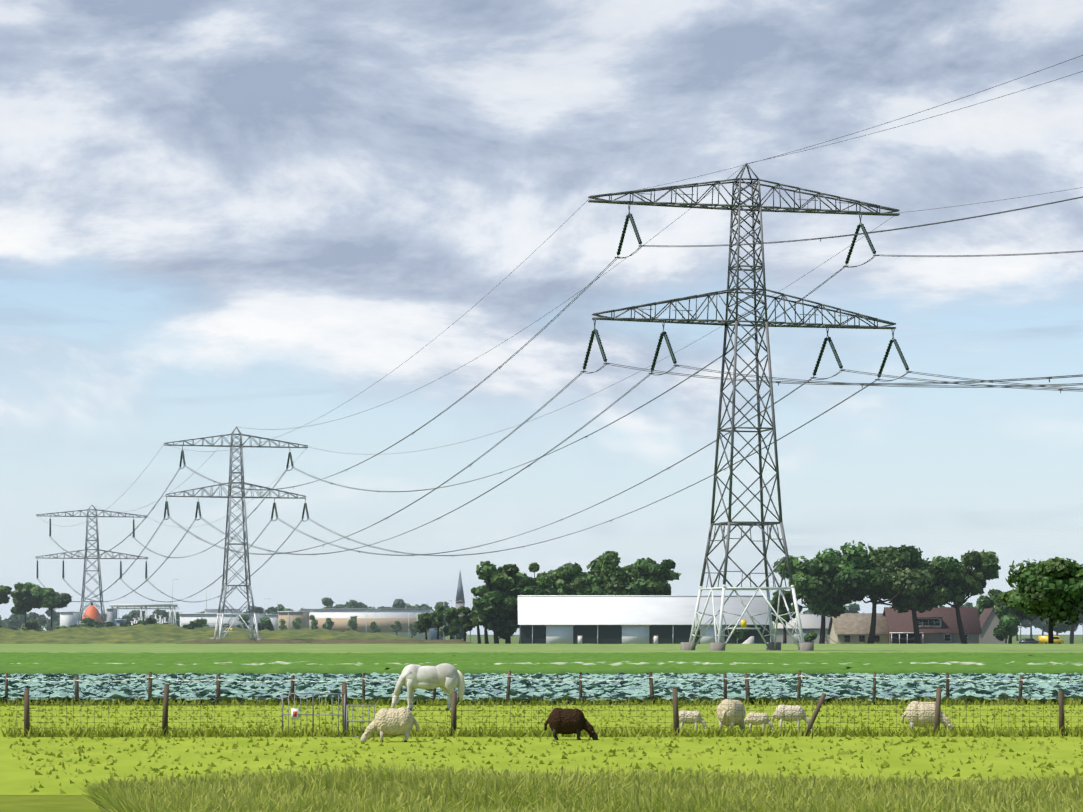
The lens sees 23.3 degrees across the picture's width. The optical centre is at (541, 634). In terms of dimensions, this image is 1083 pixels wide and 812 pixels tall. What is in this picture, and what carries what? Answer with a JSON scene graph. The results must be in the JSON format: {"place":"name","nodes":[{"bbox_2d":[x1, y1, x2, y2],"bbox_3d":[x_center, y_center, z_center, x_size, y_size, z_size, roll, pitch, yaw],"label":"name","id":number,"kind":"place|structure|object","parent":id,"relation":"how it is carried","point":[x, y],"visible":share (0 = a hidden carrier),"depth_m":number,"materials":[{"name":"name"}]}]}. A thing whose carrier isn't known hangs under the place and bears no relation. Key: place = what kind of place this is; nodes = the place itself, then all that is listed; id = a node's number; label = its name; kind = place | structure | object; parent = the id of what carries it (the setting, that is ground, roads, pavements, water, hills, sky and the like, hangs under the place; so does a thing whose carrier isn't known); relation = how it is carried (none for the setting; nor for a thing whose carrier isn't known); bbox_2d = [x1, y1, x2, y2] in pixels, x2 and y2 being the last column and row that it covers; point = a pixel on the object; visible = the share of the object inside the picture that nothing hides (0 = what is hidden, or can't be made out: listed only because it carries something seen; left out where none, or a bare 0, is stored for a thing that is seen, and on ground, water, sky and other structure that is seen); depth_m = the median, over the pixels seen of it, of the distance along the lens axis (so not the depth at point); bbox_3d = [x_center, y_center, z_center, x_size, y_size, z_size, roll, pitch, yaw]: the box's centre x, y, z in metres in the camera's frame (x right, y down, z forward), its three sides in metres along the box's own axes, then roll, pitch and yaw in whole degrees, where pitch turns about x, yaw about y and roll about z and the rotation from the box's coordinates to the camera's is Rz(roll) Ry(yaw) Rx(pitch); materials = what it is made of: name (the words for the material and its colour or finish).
{"place":"outdoors","nodes":[
{"label":"outdoors","id":0,"kind":"place"},
{"bbox_2d":[0,795,102,811],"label":"meadow ground","id":1,"kind":"structure","parent":0,"point":[44,803],"depth_m":34.92,"materials":[{"name":"plant"}]},
{"bbox_2d":[0,623,420,643],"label":"embankment grass","id":2,"kind":"structure","parent":0,"point":[21,636],"depth_m":623.80,"materials":[{"name":"green plant"}]},
{"bbox_2d":[0,585,11,603],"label":"tree","id":3,"kind":"object","parent":2,"relation":"on","point":[4,594],"depth_m":652.65,"materials":[{"name":"green plant"}]},
{"bbox_2d":[10,582,42,626],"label":"tree","id":4,"kind":"object","parent":2,"relation":"on","point":[28,590],"depth_m":651.30,"materials":[{"name":"green plant"}]},
{"bbox_2d":[39,588,72,626],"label":"tree","id":5,"kind":"object","parent":2,"relation":"on","point":[50,598],"depth_m":650.76,"materials":[{"name":"green plant"}]},
{"bbox_2d":[179,613,265,626],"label":"grey hall","id":6,"kind":"structure","parent":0,"point":[184,618],"depth_m":817.78,"materials":[{"name":"grey metal"}]},
{"bbox_2d":[205,609,240,612],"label":"grey hall top","id":7,"kind":"structure","parent":6,"relation":"on","point":[215,611],"depth_m":823.80,"materials":[{"name":"grey metal"}]},
{"bbox_2d":[175,639,473,643],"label":"earth bank soil","id":8,"kind":"structure","parent":0,"point":[352,641],"depth_m":578.13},
{"bbox_2d":[456,571,464,616],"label":"church spire","id":9,"kind":"structure","parent":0,"point":[460,593],"depth_m":2295.19,"materials":[{"name":"grey stone"}]},
{"bbox_2d":[0,704,1082,794],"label":"paddock grass","id":10,"kind":"structure","parent":0,"point":[15,779],"depth_m":51.22,"materials":[{"name":"green plant"}]},
{"bbox_2d":[282,693,374,737],"bbox_3d":[-4.655,1.772,57.690,2.274,0.958,0.285,0,0,21],"label":"hurdle pen","id":11,"kind":"object","parent":10,"relation":"on","point":[294,714],"visible":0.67,"depth_m":57.78,"materials":[{"name":"grey"}]},
{"bbox_2d":[361,707,418,741],"bbox_3d":[-3.169,1.909,54.770,1.208,0.775,0.523,0,0,-1],"label":"sheep","id":12,"kind":"object","parent":10,"relation":"on","point":[395,721],"visible":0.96,"depth_m":54.60,"materials":[{"name":"fur"}]},
{"bbox_2d":[391,663,464,710],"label":"white horse","id":13,"kind":"object","parent":10,"relation":"on","point":[447,678],"visible":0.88,"depth_m":77.07},
{"bbox_2d":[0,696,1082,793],"bbox_3d":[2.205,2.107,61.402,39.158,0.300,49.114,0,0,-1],"label":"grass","id":14,"kind":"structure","parent":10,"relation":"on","point":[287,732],"depth_m":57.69,"materials":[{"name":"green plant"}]},
{"bbox_2d":[544,707,597,739],"bbox_3d":[0.631,1.925,55.829,1.145,0.739,0.519,0,0,-1],"label":"sheep","id":15,"kind":"object","parent":10,"relation":"on","point":[565,721],"visible":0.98,"depth_m":55.66},
{"bbox_2d":[679,710,707,732],"bbox_3d":[3.435,1.996,59.861,0.779,0.542,0.266,0,0,8],"label":"lamb","id":16,"kind":"object","parent":10,"relation":"on","point":[695,717],"visible":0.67,"depth_m":59.77,"materials":[{"name":"fur"}]},
{"bbox_2d":[744,712,773,732],"bbox_3d":[4.947,2.014,59.374,0.727,0.506,0.249,0,0,15],"label":"lamb","id":17,"kind":"object","parent":10,"relation":"on","point":[751,718],"visible":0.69,"depth_m":59.30,"materials":[{"name":"fur"}]},
{"bbox_2d":[772,705,813,731],"bbox_3d":[5.750,1.936,59.890,0.960,0.669,0.331,0,0,9],"label":"sheep","id":18,"kind":"object","parent":10,"relation":"on","point":[788,712],"visible":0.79,"depth_m":59.79},
{"bbox_2d":[901,701,953,731],"bbox_3d":[8.830,1.908,59.943,1.209,0.776,0.514,0,0,9],"label":"sheep","id":19,"kind":"object","parent":10,"relation":"on","point":[917,721],"visible":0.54,"depth_m":59.78},
{"bbox_2d":[0,652,1082,674],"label":"potato field plants","id":20,"kind":"object","parent":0,"point":[80,663],"visible":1,"depth_m":153.82,"materials":[{"name":"green plant"}]},
{"bbox_2d":[0,383,1082,643],"bbox_3d":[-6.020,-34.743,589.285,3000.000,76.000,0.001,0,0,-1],"label":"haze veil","id":21,"kind":"object","parent":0,"point":[456,515],"depth_m":588.91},
{"bbox_2d":[0,0,1082,634],"label":"sky","id":22,"kind":"structure","parent":0,"point":[196,196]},
{"bbox_2d":[2,701,1082,703],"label":"cabbage field soil","id":23,"kind":"structure","parent":0,"point":[568,702],"depth_m":86.43,"materials":[{"name":"brown soil"}]},
{"bbox_2d":[0,672,1082,702],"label":"cabbage field plants","id":24,"kind":"object","parent":23,"relation":"on","point":[192,688],"visible":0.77,"depth_m":99.87,"materials":[{"name":"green plant"}]},
{"bbox_2d":[78,759,1082,811],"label":"meadow grass","id":25,"kind":"structure","parent":0,"point":[350,789],"depth_m":29.23,"materials":[{"name":"green plant"}]},
{"bbox_2d":[172,579,1020,642],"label":"distant buildings","id":26,"kind":"structure","parent":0,"point":[374,614],"depth_m":848.46,"materials":[{"name":"grey"}]},
{"bbox_2d":[517,595,769,643],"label":"barn","id":27,"kind":"structure","parent":0,"point":[604,619],"depth_m":502.05,"materials":[{"name":"grey metal"}]},
{"bbox_2d":[445,635,1082,643],"bbox_3d":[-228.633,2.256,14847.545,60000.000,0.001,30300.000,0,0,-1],"label":"hedge","id":28,"kind":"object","parent":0,"point":[516,640],"depth_m":1171.08,"materials":[{"name":"green plant"}]},
{"bbox_2d":[0,614,20,628],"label":"bush","id":29,"kind":"object","parent":28,"relation":"on","point":[3,623],"depth_m":1259.30,"materials":[{"name":"green plant"}]},
{"bbox_2d":[6,614,37,626],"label":"bush","id":30,"kind":"object","parent":28,"relation":"on","point":[17,620],"depth_m":1202.78,"materials":[{"name":"green plant"}]},
{"bbox_2d":[21,620,42,629],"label":"shrub","id":31,"kind":"object","parent":28,"relation":"on","point":[32,625],"depth_m":739.91,"materials":[{"name":"green plant"}]},
{"bbox_2d":[38,609,59,630],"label":"bush","id":32,"kind":"object","parent":28,"relation":"on","point":[47,625],"depth_m":1243.94,"materials":[{"name":"green plant"}]},
{"bbox_2d":[59,611,80,626],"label":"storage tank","id":33,"kind":"object","parent":28,"relation":"on","point":[66,617],"depth_m":976.68,"materials":[{"name":"white metal"}]},
{"bbox_2d":[81,603,101,623],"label":"dome","id":34,"kind":"structure","parent":28,"relation":"on","point":[90,613],"depth_m":1024.40,"materials":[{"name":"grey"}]},
{"bbox_2d":[35,505,147,624],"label":"pylon","id":35,"kind":"object","parent":28,"relation":"on","point":[85,570],"depth_m":938.21,"materials":[{"name":"grey metal"}]},
{"bbox_2d":[80,617,104,627],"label":"shrub","id":36,"kind":"object","parent":28,"relation":"on","point":[97,624],"depth_m":740.37,"materials":[{"name":"green plant"}]},
{"bbox_2d":[106,608,117,624],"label":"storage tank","id":37,"kind":"object","parent":28,"relation":"on","point":[110,612],"depth_m":897.12,"materials":[{"name":"grey metal"}]},
{"bbox_2d":[121,610,144,624],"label":"tree","id":38,"kind":"object","parent":28,"relation":"on","point":[130,614],"depth_m":1215.18,"materials":[{"name":"green plant"}]},
{"bbox_2d":[109,604,178,624],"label":"substation","id":39,"kind":"object","parent":28,"relation":"on","point":[146,608],"depth_m":1006.85,"materials":[{"name":"grey metal"}]},
{"bbox_2d":[132,615,158,625],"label":"shrub","id":40,"kind":"object","parent":28,"relation":"on","point":[149,621],"depth_m":729.61,"materials":[{"name":"green plant"}]},
{"bbox_2d":[152,609,179,625],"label":"tree","id":41,"kind":"object","parent":28,"relation":"on","point":[162,613],"depth_m":1186.11,"materials":[{"name":"green plant"}]},
{"bbox_2d":[188,618,209,629],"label":"shrub","id":42,"kind":"object","parent":28,"relation":"on","point":[195,624],"depth_m":717.61,"materials":[{"name":"green plant"}]},
{"bbox_2d":[163,426,308,639],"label":"pylon","id":43,"kind":"object","parent":28,"relation":"on","point":[231,445],"depth_m":602.16,"materials":[{"name":"grey metal"}]},
{"bbox_2d":[237,615,255,629],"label":"shrub","id":44,"kind":"object","parent":28,"relation":"on","point":[245,618],"depth_m":741.03,"materials":[{"name":"green plant"}]},
{"bbox_2d":[245,606,275,613],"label":"tree","id":45,"kind":"object","parent":28,"relation":"on","point":[261,611],"depth_m":1107.61,"materials":[{"name":"green plant"}]},
{"bbox_2d":[257,617,274,630],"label":"shrub","id":46,"kind":"object","parent":28,"relation":"on","point":[265,621],"depth_m":753.66,"materials":[{"name":"green plant"}]},
{"bbox_2d":[265,614,277,628],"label":"storage tank","id":47,"kind":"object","parent":28,"relation":"on","point":[273,618],"depth_m":902.98,"materials":[{"name":"grey metal"}]},
{"bbox_2d":[264,604,284,613],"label":"tree","id":48,"kind":"object","parent":28,"relation":"on","point":[281,606],"depth_m":1116.90,"materials":[{"name":"green plant"}]},
{"bbox_2d":[279,619,286,629],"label":"bush","id":49,"kind":"object","parent":28,"relation":"on","point":[282,623],"depth_m":777.33,"materials":[{"name":"green plant"}]},
{"bbox_2d":[277,611,309,628],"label":"building","id":50,"kind":"structure","parent":28,"relation":"on","point":[304,617],"depth_m":858.14,"materials":[{"name":"grey concrete"}]},
{"bbox_2d":[292,618,301,628],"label":"bush","id":51,"kind":"object","parent":28,"relation":"on","point":[296,626],"depth_m":777.72,"materials":[{"name":"green plant"}]},
{"bbox_2d":[309,615,318,629],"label":"bush","id":52,"kind":"object","parent":28,"relation":"on","point":[314,625],"depth_m":777.73,"materials":[{"name":"green plant"}]},
{"bbox_2d":[321,597,334,608],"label":"tree","id":53,"kind":"object","parent":28,"relation":"on","point":[325,601],"depth_m":1082.63,"materials":[{"name":"green plant"}]},
{"bbox_2d":[322,618,334,629],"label":"bush","id":54,"kind":"object","parent":28,"relation":"on","point":[327,623],"depth_m":777.74,"materials":[{"name":"green plant"}]},
{"bbox_2d":[346,617,357,630],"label":"bush","id":55,"kind":"object","parent":28,"relation":"on","point":[353,625],"depth_m":777.98,"materials":[{"name":"green plant"}]},
{"bbox_2d":[345,600,369,608],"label":"tree","id":56,"kind":"object","parent":28,"relation":"on","point":[351,603],"depth_m":1056.84,"materials":[{"name":"green plant"}]},
{"bbox_2d":[301,609,433,639],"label":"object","id":57,"kind":"structure","parent":28,"relation":"on","point":[335,615],"depth_m":898.46,"materials":[{"name":"grey metal"}]},
{"bbox_2d":[368,621,380,632],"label":"bush","id":58,"kind":"object","parent":28,"relation":"on","point":[375,627],"depth_m":778.31,"materials":[{"name":"green plant"}]},
{"bbox_2d":[387,599,404,608],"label":"tree","id":59,"kind":"object","parent":28,"relation":"on","point":[400,603],"depth_m":1071.66,"materials":[{"name":"green plant"}]},
{"bbox_2d":[390,620,402,634],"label":"bush","id":60,"kind":"object","parent":28,"relation":"on","point":[395,628],"depth_m":777.57,"materials":[{"name":"green plant"}]},
{"bbox_2d":[413,612,433,639],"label":"tree","id":61,"kind":"object","parent":28,"relation":"on","point":[423,625],"depth_m":587.87,"materials":[{"name":"green plant"}]},
{"bbox_2d":[430,628,442,639],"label":"shed","id":62,"kind":"structure","parent":28,"relation":"on","point":[432,636],"depth_m":878.85,"materials":[{"name":"grey"}]},
{"bbox_2d":[430,605,445,639],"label":"tree","id":63,"kind":"object","parent":28,"relation":"on","point":[438,619],"depth_m":587.85,"materials":[{"name":"green plant"}]},
{"bbox_2d":[443,606,461,638],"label":"tree","id":64,"kind":"object","parent":28,"relation":"on","point":[451,620],"depth_m":588.36,"materials":[{"name":"green plant"}]},
{"bbox_2d":[446,623,467,638],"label":"shrub","id":65,"kind":"object","parent":28,"relation":"on","point":[461,633],"depth_m":717.41,"materials":[{"name":"green plant"}]},
{"bbox_2d":[456,606,475,640],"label":"tree","id":66,"kind":"object","parent":28,"relation":"on","point":[465,621],"depth_m":587.95,"materials":[{"name":"green plant"}]},
{"bbox_2d":[468,607,480,643],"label":"tree","id":67,"kind":"object","parent":28,"relation":"on","point":[478,635],"depth_m":588.90,"materials":[{"name":"green plant"}]},
{"bbox_2d":[484,628,488,643],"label":"tree","id":68,"kind":"object","parent":28,"relation":"on","point":[486,636],"depth_m":588.85,"materials":[{"name":"plant"}]},
{"bbox_2d":[471,561,516,643],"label":"tree","id":69,"kind":"object","parent":28,"relation":"on","point":[494,603],"depth_m":571.91,"materials":[{"name":"green plant"}]},
{"bbox_2d":[496,564,522,643],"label":"tree","id":70,"kind":"object","parent":28,"relation":"on","point":[511,570],"depth_m":578.38,"materials":[{"name":"green plant"}]},
{"bbox_2d":[511,562,557,612],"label":"tree","id":71,"kind":"object","parent":28,"relation":"on","point":[541,585],"depth_m":572.10,"materials":[{"name":"green plant"}]},
{"bbox_2d":[0,644,1082,653],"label":"field","id":72,"kind":"structure","parent":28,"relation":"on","point":[538,648],"depth_m":313.95,"materials":[{"name":"green plant"}]},
{"bbox_2d":[0,452,1082,641],"bbox_3d":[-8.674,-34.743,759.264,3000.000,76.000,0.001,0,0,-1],"label":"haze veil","id":73,"kind":"object","parent":28,"relation":"on","point":[468,540],"depth_m":758.81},
{"bbox_2d":[5,588,1079,639],"bbox_3d":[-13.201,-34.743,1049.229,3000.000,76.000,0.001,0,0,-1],"label":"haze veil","id":74,"kind":"object","parent":28,"relation":"on","point":[328,604],"depth_m":1048.20,"materials":[{"name":"white"}]},
{"bbox_2d":[5,670,1082,704],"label":"fence","id":75,"kind":"object","parent":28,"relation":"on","point":[509,676],"visible":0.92,"depth_m":83.74,"materials":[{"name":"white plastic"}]},
{"bbox_2d":[10,682,1082,736],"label":"wire fence","id":76,"kind":"object","parent":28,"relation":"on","point":[675,710],"visible":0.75,"depth_m":57.81,"materials":[{"name":"grey metal"}]},
{"bbox_2d":[536,571,564,590],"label":"tree","id":77,"kind":"object","parent":28,"relation":"on","point":[556,582],"depth_m":578.51,"materials":[{"name":"green plant"}]},
{"bbox_2d":[554,562,604,594],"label":"tree","id":78,"kind":"object","parent":28,"relation":"on","point":[576,579],"depth_m":572.32,"materials":[{"name":"green plant"}]},
{"bbox_2d":[586,555,604,581],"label":"tree","id":79,"kind":"object","parent":28,"relation":"on","point":[596,563],"depth_m":585.35,"materials":[{"name":"green plant"}]},
{"bbox_2d":[586,567,608,586],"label":"tree","id":80,"kind":"object","parent":28,"relation":"on","point":[595,572],"depth_m":579.30,"materials":[{"name":"green plant"}]},
{"bbox_2d":[601,551,645,594],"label":"tree","id":81,"kind":"object","parent":28,"relation":"on","point":[618,581],"depth_m":573.54,"materials":[{"name":"green plant"}]},
{"bbox_2d":[621,564,635,581],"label":"tree","id":82,"kind":"object","parent":28,"relation":"on","point":[627,569],"depth_m":580.10,"materials":[{"name":"green plant"}]},
{"bbox_2d":[631,557,681,594],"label":"tree","id":83,"kind":"object","parent":28,"relation":"on","point":[654,579],"depth_m":572.73,"materials":[{"name":"green plant"}]},
{"bbox_2d":[716,699,746,730],"bbox_3d":[4.407,1.891,60.467,0.546,0.814,1.268,0,0,25],"label":"sheep","id":84,"kind":"object","parent":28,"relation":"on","point":[735,717],"visible":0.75,"depth_m":60.07},
{"bbox_2d":[730,625,749,643],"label":"bush","id":85,"kind":"object","parent":28,"relation":"on","point":[740,634],"depth_m":496.51,"materials":[{"name":"green plant"}]},
{"bbox_2d":[580,163,909,650],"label":"pylon","id":86,"kind":"object","parent":28,"relation":"on","point":[773,644],"visible":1,"depth_m":265.57,"materials":[{"name":"grey metal"}]},
{"bbox_2d":[37,55,1082,602],"bbox_3d":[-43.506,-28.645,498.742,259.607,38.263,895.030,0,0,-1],"label":"conductors","id":87,"kind":"object","parent":86,"relation":"hanging from","point":[965,381],"visible":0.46,"depth_m":288.12,"materials":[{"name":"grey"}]},
{"bbox_2d":[742,636,753,643],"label":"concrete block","id":88,"kind":"structure","parent":28,"relation":"on","point":[750,640],"depth_m":491.98,"materials":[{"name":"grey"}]},
{"bbox_2d":[767,590,802,643],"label":"tree","id":89,"kind":"object","parent":28,"relation":"on","point":[783,610],"depth_m":528.80,"materials":[{"name":"green plant"}]},
{"bbox_2d":[804,631,816,641],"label":"bush","id":90,"kind":"object","parent":28,"relation":"on","point":[810,636],"depth_m":499.82,"materials":[{"name":"green plant"}]},
{"bbox_2d":[772,555,864,643],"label":"farm tree","id":91,"kind":"object","parent":28,"relation":"on","point":[817,590],"depth_m":500.42,"materials":[{"name":"green plant"}]},
{"bbox_2d":[844,602,859,612],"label":"tree","id":92,"kind":"object","parent":28,"relation":"on","point":[853,609],"depth_m":944.24,"materials":[{"name":"green plant"}]},
{"bbox_2d":[816,540,940,643],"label":"farm tree","id":93,"kind":"object","parent":28,"relation":"on","point":[911,581],"depth_m":499.82,"materials":[{"name":"green plant"}]},
{"bbox_2d":[861,545,963,643],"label":"farm tree","id":94,"kind":"object","parent":28,"relation":"on","point":[949,567],"depth_m":500.51,"materials":[{"name":"green plant"}]},
{"bbox_2d":[827,602,1004,643],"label":"farmhouse","id":95,"kind":"object","parent":28,"relation":"on","point":[938,625],"depth_m":522.75,"materials":[{"name":"brick"}]},
{"bbox_2d":[919,549,1000,643],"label":"farm tree","id":96,"kind":"object","parent":28,"relation":"on","point":[972,580],"depth_m":503.07,"materials":[{"name":"green plant"}]},
{"bbox_2d":[992,616,1018,643],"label":"tree","id":97,"kind":"object","parent":28,"relation":"on","point":[1005,628],"depth_m":497.30,"materials":[{"name":"green plant"}]},
{"bbox_2d":[976,589,1038,643],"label":"farm tree","id":98,"kind":"object","parent":28,"relation":"on","point":[1001,609],"depth_m":579.69,"materials":[{"name":"green plant"}]},
{"bbox_2d":[1016,621,1030,640],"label":"tree","id":99,"kind":"object","parent":28,"relation":"on","point":[1024,624],"depth_m":950.27,"materials":[{"name":"green plant"}]},
{"bbox_2d":[1019,638,1040,643],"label":"dark car","id":100,"kind":"object","parent":28,"relation":"on","point":[1028,641],"depth_m":560.12,"materials":[{"name":"grey paint"}]},
{"bbox_2d":[1022,616,1044,637],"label":"tree","id":101,"kind":"object","parent":28,"relation":"on","point":[1034,622],"depth_m":916.29,"materials":[{"name":"green plant"}]},
{"bbox_2d":[1027,620,1048,635],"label":"tree","id":102,"kind":"object","parent":28,"relation":"on","point":[1044,625],"depth_m":927.58,"materials":[{"name":"green plant"}]},
{"bbox_2d":[1000,557,1082,643],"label":"farm tree","id":103,"kind":"object","parent":28,"relation":"on","point":[1051,589],"visible":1,"depth_m":466.23,"materials":[{"name":"green plant"}]},
{"bbox_2d":[1038,636,1063,643],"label":"yellow van","id":104,"kind":"object","parent":28,"relation":"on","point":[1044,640],"depth_m":555.31,"materials":[{"name":"yellow paint"}]},
{"bbox_2d":[1053,607,1082,643],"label":"farm tree","id":105,"kind":"object","parent":28,"relation":"on","point":[1063,627],"depth_m":600.87,"materials":[{"name":"green plant"}]},
{"bbox_2d":[770,614,830,643],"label":"shed","id":106,"kind":"structure","parent":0,"point":[810,622],"depth_m":545.30,"materials":[{"name":"grey metal"}]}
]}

